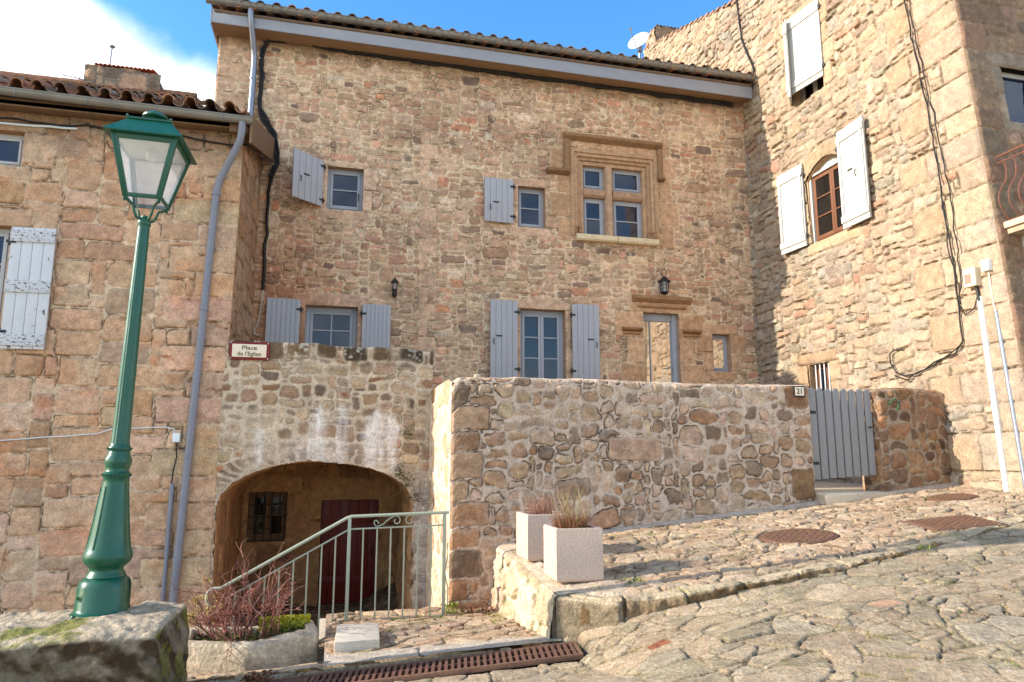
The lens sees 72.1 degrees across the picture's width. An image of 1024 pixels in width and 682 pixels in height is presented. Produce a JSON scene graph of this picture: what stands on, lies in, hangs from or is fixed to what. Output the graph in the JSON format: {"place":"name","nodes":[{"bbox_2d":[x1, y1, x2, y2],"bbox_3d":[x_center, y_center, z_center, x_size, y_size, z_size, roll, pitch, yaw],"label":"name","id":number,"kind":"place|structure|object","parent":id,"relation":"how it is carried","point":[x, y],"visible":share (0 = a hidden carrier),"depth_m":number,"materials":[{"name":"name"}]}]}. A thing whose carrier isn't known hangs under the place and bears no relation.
{"place":"outdoors","nodes":[
{"label":"outdoors","id":0,"kind":"place"},
{"bbox_2d":[61,71,82,79],"bbox_3d":[-7.506,-4.397,12.273,0.642,0.469,0.400,2,-9,-14],"label":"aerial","id":1,"kind":"object","parent":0,"point":[72,77],"visible":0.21,"depth_m":12.26,"materials":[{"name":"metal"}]},
{"bbox_2d":[228,582,397,629],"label":"court floor","id":2,"kind":"structure","parent":0,"point":[368,602],"depth_m":11.70,"materials":[{"name":"stone"}]},
{"bbox_2d":[207,340,432,625],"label":"arched wall","id":3,"kind":"structure","parent":2,"relation":"on","point":[286,403],"depth_m":9.96,"materials":[{"name":"stone"}]},
{"bbox_2d":[229,341,269,359],"bbox_3d":[-3.649,0.138,9.777,0.530,0.250,0.059,2,-9,-14],"label":"street sign","id":4,"kind":"object","parent":3,"relation":"attached to","point":[238,350],"visible":1,"depth_m":9.75,"materials":[{"name":"white metal"}]},
{"bbox_2d":[393,463,421,502],"bbox_3d":[-1.486,2.026,9.978,0.494,0.596,0.119,2,-9,-14],"label":"ivy","id":5,"kind":"object","parent":3,"relation":"attached to","point":[404,478],"visible":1,"depth_m":9.99,"materials":[{"name":"green plant"}]},
{"bbox_2d":[400,424,416,441],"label":"wall weeds","id":6,"kind":"object","parent":3,"relation":"attached to","point":[406,433],"depth_m":10.10,"materials":[{"name":"green plant"}]},
{"bbox_2d":[0,0,729,105],"label":"sky","id":7,"kind":"structure","parent":0,"point":[175,39],"materials":[{"name":"blue"}]},
{"bbox_2d":[186,606,560,681],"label":"landing","id":8,"kind":"object","parent":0,"point":[409,643],"visible":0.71,"depth_m":6.56,"materials":[{"name":"stone"}]},
{"bbox_2d":[186,613,318,681],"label":"stone trough","id":9,"kind":"object","parent":8,"relation":"on","point":[299,644],"visible":0.71,"depth_m":6.44,"materials":[{"name":"stone"}]},
{"bbox_2d":[159,539,307,671],"bbox_3d":[-2.678,2.480,6.774,1.445,1.172,1.431,2,-9,-14],"label":"dry shrub","id":10,"kind":"object","parent":9,"relation":"in","point":[237,635],"visible":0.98,"depth_m":6.69,"materials":[{"name":"brown plant"}]},
{"bbox_2d":[205,511,448,641],"bbox_3d":[-1.936,2.775,7.521,2.522,1.825,0.036,2,-9,-14],"label":"railing","id":11,"kind":"object","parent":8,"relation":"on","point":[350,517],"visible":0.73,"depth_m":7.65,"materials":[{"name":"green metal"}]},
{"bbox_2d":[334,623,379,652],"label":"step slab","id":12,"kind":"structure","parent":8,"relation":"on","point":[355,637],"depth_m":6.37,"materials":[{"name":"grey stone"}]},
{"bbox_2d":[233,605,519,681],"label":"fallen leaves","id":13,"kind":"object","parent":8,"relation":"on","point":[249,677],"visible":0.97,"depth_m":5.77,"materials":[{"name":"brown plant"}]},
{"bbox_2d":[440,543,459,609],"bbox_3d":[-0.709,2.728,8.097,0.231,0.768,0.187,2,-9,-14],"label":"weed","id":14,"kind":"object","parent":8,"relation":"on","point":[451,604],"visible":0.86,"depth_m":8.09,"materials":[{"name":"green plant"}]},
{"bbox_2d":[540,485,595,527],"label":"dry grass","id":15,"kind":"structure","parent":0,"point":[562,521],"depth_m":6.70,"materials":[{"name":"beige plant"}]},
{"bbox_2d":[202,522,1023,681],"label":"street","id":16,"kind":"structure","parent":0,"point":[899,616],"depth_m":5.10,"materials":[{"name":"stone"}]},
{"bbox_2d":[265,674,310,681],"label":"drain grate","id":17,"kind":"object","parent":16,"relation":"on","point":[303,678],"visible":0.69,"depth_m":5.71,"materials":[{"name":"metal"}]},
{"bbox_2d":[308,641,583,681],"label":"drain grate","id":18,"kind":"object","parent":16,"relation":"on","point":[572,653],"visible":0.98,"depth_m":5.66,"materials":[{"name":"metal"}]},
{"bbox_2d":[386,497,1017,672],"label":"grass","id":19,"kind":"structure","parent":16,"relation":"on","point":[499,615],"depth_m":7.21,"materials":[{"name":"green plant"}]},
{"bbox_2d":[500,483,1023,597],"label":"pavement","id":20,"kind":"structure","parent":0,"point":[678,553],"depth_m":7.70,"materials":[{"name":"stone"}]},
{"bbox_2d":[516,511,567,560],"bbox_3d":[0.324,2.099,7.604,0.450,0.470,0.450,2,-9,-15],"label":"concrete planter","id":21,"kind":"object","parent":20,"relation":"on","point":[529,537],"visible":0.64,"depth_m":7.38,"materials":[{"name":"concrete"}]},
{"bbox_2d":[522,495,563,514],"bbox_3d":[0.354,1.794,7.654,0.543,0.261,0.448,2,-9,-14],"label":"dry heather","id":22,"kind":"object","parent":21,"relation":"on","point":[538,509],"visible":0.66,"depth_m":7.61,"materials":[{"name":"brown plant"}]},
{"bbox_2d":[544,524,603,582],"bbox_3d":[0.578,2.006,6.691,0.450,0.475,0.450,2,-9,-12],"label":"concrete planter","id":23,"kind":"object","parent":20,"relation":"on","point":[573,554],"visible":0.92,"depth_m":6.49,"materials":[{"name":"concrete"}]},
{"bbox_2d":[759,528,837,543],"bbox_3d":[3.112,2.147,7.654,0.840,0.160,0.720,2,-9,-14],"label":"manhole cover","id":24,"kind":"object","parent":20,"relation":"on","point":[804,535],"visible":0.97,"depth_m":7.59,"materials":[{"name":"metal"}]},
{"bbox_2d":[926,493,977,500],"bbox_3d":[5.710,2.053,9.129,0.680,0.141,0.480,2,-9,-14],"label":"manhole cover","id":25,"kind":"object","parent":20,"relation":"on","point":[951,496],"visible":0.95,"depth_m":9.08,"materials":[{"name":"metal"}]},
{"bbox_2d":[901,515,1007,532],"bbox_3d":[4.827,2.017,7.701,0.800,0.176,0.600,1,-9,-4],"label":"manhole cover","id":26,"kind":"object","parent":20,"relation":"on","point":[957,522],"visible":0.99,"depth_m":7.63,"materials":[{"name":"metal"}]},
{"bbox_2d":[814,481,896,504],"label":"steps","id":27,"kind":"structure","parent":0,"point":[826,493],"depth_m":9.53,"materials":[{"name":"beige stone"}]},
{"bbox_2d":[862,387,951,490],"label":"stub wall","id":28,"kind":"structure","parent":27,"relation":"on","point":[910,435],"depth_m":10.04,"materials":[{"name":"stone"}]},
{"bbox_2d":[808,388,876,478],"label":"picket gate","id":29,"kind":"structure","parent":28,"relation":"attached to","point":[828,415],"depth_m":9.86,"materials":[{"name":"grey wood"}]},
{"bbox_2d":[888,398,898,410],"bbox_3d":[5.400,0.904,9.990,0.174,0.184,0.075,-4,-10,26],"label":"hose hook","id":30,"kind":"object","parent":28,"relation":"attached to","point":[897,403],"visible":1,"depth_m":9.97,"materials":[{"name":"green plastic"}]},
{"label":"ground","id":31,"kind":"structure","parent":0,"visible":0},
{"bbox_2d":[0,600,189,681],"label":"boulder","id":32,"kind":"object","parent":31,"relation":"on","point":[146,641],"visible":0.91,"depth_m":4.93,"materials":[{"name":"stone"}]},
{"bbox_2d":[69,111,196,618],"bbox_3d":[-3.153,0.074,5.809,0.618,4.193,0.619,3,-10,-14],"label":"street lamp","id":33,"kind":"object","parent":32,"relation":"on","point":[104,587],"visible":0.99,"depth_m":5.71,"materials":[{"name":"green metal"}]},
{"bbox_2d":[85,486,105,549],"bbox_3d":[-3.250,1.380,5.494,0.118,0.477,0.069,-6,-11,34],"label":"access door","id":34,"kind":"structure","parent":33,"relation":"in","point":[101,486],"depth_m":5.49,"materials":[{"name":"green paint"}]},
{"bbox_2d":[0,62,274,626],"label":"stone house","id":35,"kind":"structure","parent":31,"relation":"on","point":[68,227],"depth_m":9.41,"materials":[{"name":"brown stone"}]},
{"bbox_2d":[0,229,10,316],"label":"window","id":36,"kind":"structure","parent":35,"relation":"in","point":[4,233],"depth_m":9.35,"materials":[{"name":"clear glass"}]},
{"bbox_2d":[0,134,23,166],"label":"window","id":37,"kind":"structure","parent":35,"relation":"in","point":[11,146],"depth_m":9.58,"materials":[{"name":"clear glass"}]},
{"bbox_2d":[0,122,77,129],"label":"conduit","id":38,"kind":"object","parent":35,"relation":"attached to","point":[44,126],"visible":1,"depth_m":9.55,"materials":[{"name":"white plastic"}]},
{"bbox_2d":[0,427,175,440],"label":"phone wire","id":39,"kind":"object","parent":35,"relation":"attached to","point":[83,434],"visible":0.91,"depth_m":9.09,"materials":[{"name":"white plastic"}]},
{"bbox_2d":[109,44,114,63],"bbox_3d":[-7.029,-4.938,12.324,0.100,0.550,0.095,2,-9,-14],"label":"roof pole","id":40,"kind":"object","parent":35,"relation":"on","point":[112,46],"visible":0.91,"depth_m":12.33,"materials":[{"name":"metal"}]},
{"bbox_2d":[0,117,275,163],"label":"cable","id":41,"kind":"object","parent":35,"relation":"attached to","point":[251,148],"visible":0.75,"depth_m":9.71,"materials":[{"name":"black rubber"}]},
{"bbox_2d":[160,484,173,601],"bbox_3d":[-4.483,2.699,9.134,0.066,1.660,0.053,2,-9,-14],"label":"cable pipe","id":42,"kind":"object","parent":35,"relation":"attached to","point":[167,540],"visible":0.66,"depth_m":9.13,"materials":[{"name":"grey plastic"}]},
{"bbox_2d":[171,433,184,483],"bbox_3d":[-4.414,1.351,9.383,0.211,1.121,0.090,2,-9,-14],"label":"junction box","id":43,"kind":"object","parent":35,"relation":"attached to","point":[176,438],"visible":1,"depth_m":9.33,"materials":[{"name":"white plastic"}]},
{"bbox_2d":[319,618,325,641],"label":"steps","id":44,"kind":"structure","parent":31,"relation":"on","point":[322,625],"depth_m":7.94,"materials":[{"name":"grey stone"}]},
{"bbox_2d":[206,0,758,609],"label":"stone house","id":45,"kind":"structure","parent":31,"relation":"on","point":[500,226],"depth_m":13.86,"materials":[{"name":"brown stone"}]},
{"bbox_2d":[253,290,263,335],"bbox_3d":[-4.529,-0.503,12.553,0.142,0.857,0.028,2,-9,-14],"label":"conduit","id":46,"kind":"object","parent":45,"relation":"attached to","point":[256,326],"visible":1,"depth_m":12.54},
{"bbox_2d":[247,492,287,540],"bbox_3d":[-4.252,3.048,12.262,0.640,0.820,0.072,2,-9,-14],"label":"window","id":47,"kind":"structure","parent":45,"relation":"in","point":[268,495],"depth_m":12.24,"materials":[{"name":"black glass"}]},
{"bbox_2d":[305,307,357,346],"bbox_3d":[-3.354,-0.031,13.023,0.930,1.180,0.072,2,-9,-14],"label":"window","id":48,"kind":"structure","parent":45,"relation":"in","point":[326,326],"depth_m":13.05,"materials":[{"name":"blue paint"}]},
{"bbox_2d":[326,169,363,210],"bbox_3d":[-3.200,-2.870,13.478,0.670,0.850,0.107,2,-9,-14],"label":"window","id":49,"kind":"structure","parent":45,"relation":"in","point":[345,187],"depth_m":13.48,"materials":[{"name":"blue paint"}]},
{"bbox_2d":[317,499,378,605],"bbox_3d":[-2.894,3.739,12.455,0.996,1.815,0.107,2,-9,-14],"label":"door","id":50,"kind":"structure","parent":45,"relation":"in","point":[330,509],"depth_m":12.47,"materials":[{"name":"red paint"}]},
{"bbox_2d":[391,277,398,297],"bbox_3d":[-2.194,-1.020,13.182,0.142,0.385,0.186,-2,-9,10],"label":"wall lamp","id":51,"kind":"object","parent":45,"relation":"attached to","point":[394,291],"visible":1,"depth_m":13.13,"materials":[{"name":"black metal"}]},
{"bbox_2d":[257,39,732,289],"bbox_3d":[0.078,-3.171,14.133,9.983,4.933,0.079,2,-9,-14],"label":"cable","id":52,"kind":"object","parent":45,"relation":"attached to","point":[267,123],"visible":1,"depth_m":13.86,"materials":[{"name":"black rubber"}]},
{"bbox_2d":[518,188,542,227],"bbox_3d":[0.357,-2.682,14.364,0.570,0.860,0.072,2,-9,-14],"label":"window","id":53,"kind":"structure","parent":45,"relation":"in","point":[530,202],"depth_m":14.35,"materials":[{"name":"blue paint"}]},
{"bbox_2d":[520,310,562,378],"bbox_3d":[0.566,0.154,13.983,0.930,1.520,0.072,2,-9,-14],"label":"window","id":54,"kind":"structure","parent":45,"relation":"in","point":[541,332],"depth_m":13.98,"materials":[{"name":"blue paint"}]},
{"bbox_2d":[583,167,602,189],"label":"window","id":55,"kind":"structure","parent":45,"relation":"in","point":[592,177],"depth_m":14.85,"materials":[{"name":"blue paint"}]},
{"bbox_2d":[583,198,603,234],"bbox_3d":[1.684,-2.534,14.717,0.490,0.900,0.072,2,-9,-14],"label":"window","id":56,"kind":"structure","parent":45,"relation":"in","point":[593,209],"depth_m":14.71,"materials":[{"name":"blue paint"}]},
{"bbox_2d":[612,170,640,193],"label":"window","id":57,"kind":"structure","parent":45,"relation":"in","point":[622,181],"depth_m":15.03,"materials":[{"name":"blue paint"}]},
{"bbox_2d":[613,201,641,237],"bbox_3d":[2.421,-2.505,14.899,0.680,0.900,0.072,2,-9,-14],"label":"window","id":58,"kind":"structure","parent":45,"relation":"in","point":[626,215],"depth_m":14.90,"materials":[{"name":"blue paint"}]},
{"bbox_2d":[628,27,648,57],"bbox_3d":[3.007,-6.734,16.978,0.560,1.729,0.535,2,-9,-14],"label":"satellite dish","id":59,"kind":"object","parent":45,"relation":"attached to","point":[638,41],"visible":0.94,"depth_m":17.18,"materials":[{"name":"metal"}]},
{"bbox_2d":[643,314,678,382],"bbox_3d":[3.048,0.489,14.500,0.800,2.120,0.140,2,-9,-14],"label":"door","id":60,"kind":"structure","parent":45,"relation":"in","point":[660,331],"depth_m":14.59,"materials":[{"name":"blue paint"}]},
{"bbox_2d":[658,269,670,294],"bbox_3d":[3.141,-1.213,14.513,0.255,0.546,0.296,-1,-9,8],"label":"wall lantern","id":61,"kind":"object","parent":45,"relation":"attached to","point":[663,280],"depth_m":14.43,"materials":[{"name":"black metal"}]},
{"bbox_2d":[712,335,727,371],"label":"window","id":62,"kind":"structure","parent":45,"relation":"in","point":[719,343],"depth_m":14.90,"materials":[{"name":"glass"}]},
{"bbox_2d":[425,377,815,608],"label":"parapet wall","id":63,"kind":"structure","parent":31,"relation":"on","point":[621,453],"depth_m":8.90,"materials":[{"name":"stone"}]},
{"bbox_2d":[792,386,804,396],"bbox_3d":[3.942,0.695,9.684,0.170,0.150,0.068,2,-9,-14],"label":"house number","id":64,"kind":"object","parent":63,"relation":"attached to","point":[798,391],"visible":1,"depth_m":9.65,"materials":[{"name":"white ceramic"}]},
{"bbox_2d":[491,514,1023,647],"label":"kerb","id":65,"kind":"structure","parent":31,"relation":"on","point":[524,597],"depth_m":6.27,"materials":[{"name":"stone"}]},
{"bbox_2d":[643,0,1023,492],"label":"stone house","id":66,"kind":"structure","parent":31,"relation":"on","point":[852,279],"depth_m":11.55,"materials":[{"name":"beige stone"}]},
{"bbox_2d":[736,0,754,86],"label":"cable","id":67,"kind":"object","parent":66,"relation":"attached to","point":[747,54],"visible":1,"depth_m":15.84,"materials":[{"name":"black rubber"}]},
{"bbox_2d":[801,76,823,102],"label":"window","id":68,"kind":"structure","parent":66,"relation":"in","point":[806,92],"depth_m":13.80,"materials":[{"name":"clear glass"}]},
{"bbox_2d":[817,364,831,399],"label":"window","id":69,"kind":"structure","parent":66,"relation":"in","point":[826,365],"depth_m":13.15,"materials":[{"name":"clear glass"}]},
{"bbox_2d":[813,164,854,241],"bbox_3d":[5.925,-2.576,12.910,0.072,1.290,1.060,2,-9,-14],"label":"window","id":70,"kind":"structure","parent":66,"relation":"in","point":[826,185],"depth_m":13.07,"materials":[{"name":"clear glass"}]},
{"bbox_2d":[889,0,976,379],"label":"cable","id":71,"kind":"object","parent":66,"relation":"attached to","point":[956,291],"visible":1,"depth_m":10.42,"materials":[{"name":"black rubber"}]},
{"bbox_2d":[962,267,981,300],"bbox_3d":[6.442,-0.781,9.820,0.136,0.472,0.200,2,-9,-14],"label":"meter box","id":72,"kind":"object","parent":66,"relation":"attached to","point":[972,277],"visible":0.94,"depth_m":9.77,"materials":[{"name":"beige plastic"}]},
{"bbox_2d":[981,258,995,309],"bbox_3d":[6.516,-0.742,9.592,0.100,0.761,0.110,2,-9,-14],"label":"junction box","id":73,"kind":"object","parent":66,"relation":"attached to","point":[986,264],"visible":1,"depth_m":9.59,"materials":[{"name":"white plastic"}]},
{"bbox_2d":[977,296,1009,491],"bbox_3d":[6.502,0.710,9.489,0.055,2.700,0.164,2,-9,-14],"label":"cable duct","id":74,"kind":"object","parent":66,"relation":"attached to","point":[995,407],"visible":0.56,"depth_m":9.46,"materials":[{"name":"white plastic"}]},
{"bbox_2d":[994,310,1023,488],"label":"cable pipe","id":75,"kind":"object","parent":66,"relation":"attached to","point":[1009,393],"visible":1,"depth_m":9.24,"materials":[{"name":"metal"}]},
{"bbox_2d":[1001,72,1023,122],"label":"window","id":76,"kind":"structure","parent":66,"relation":"in","point":[1013,83],"depth_m":10.47,"materials":[{"name":"blue glass"}]}
]}

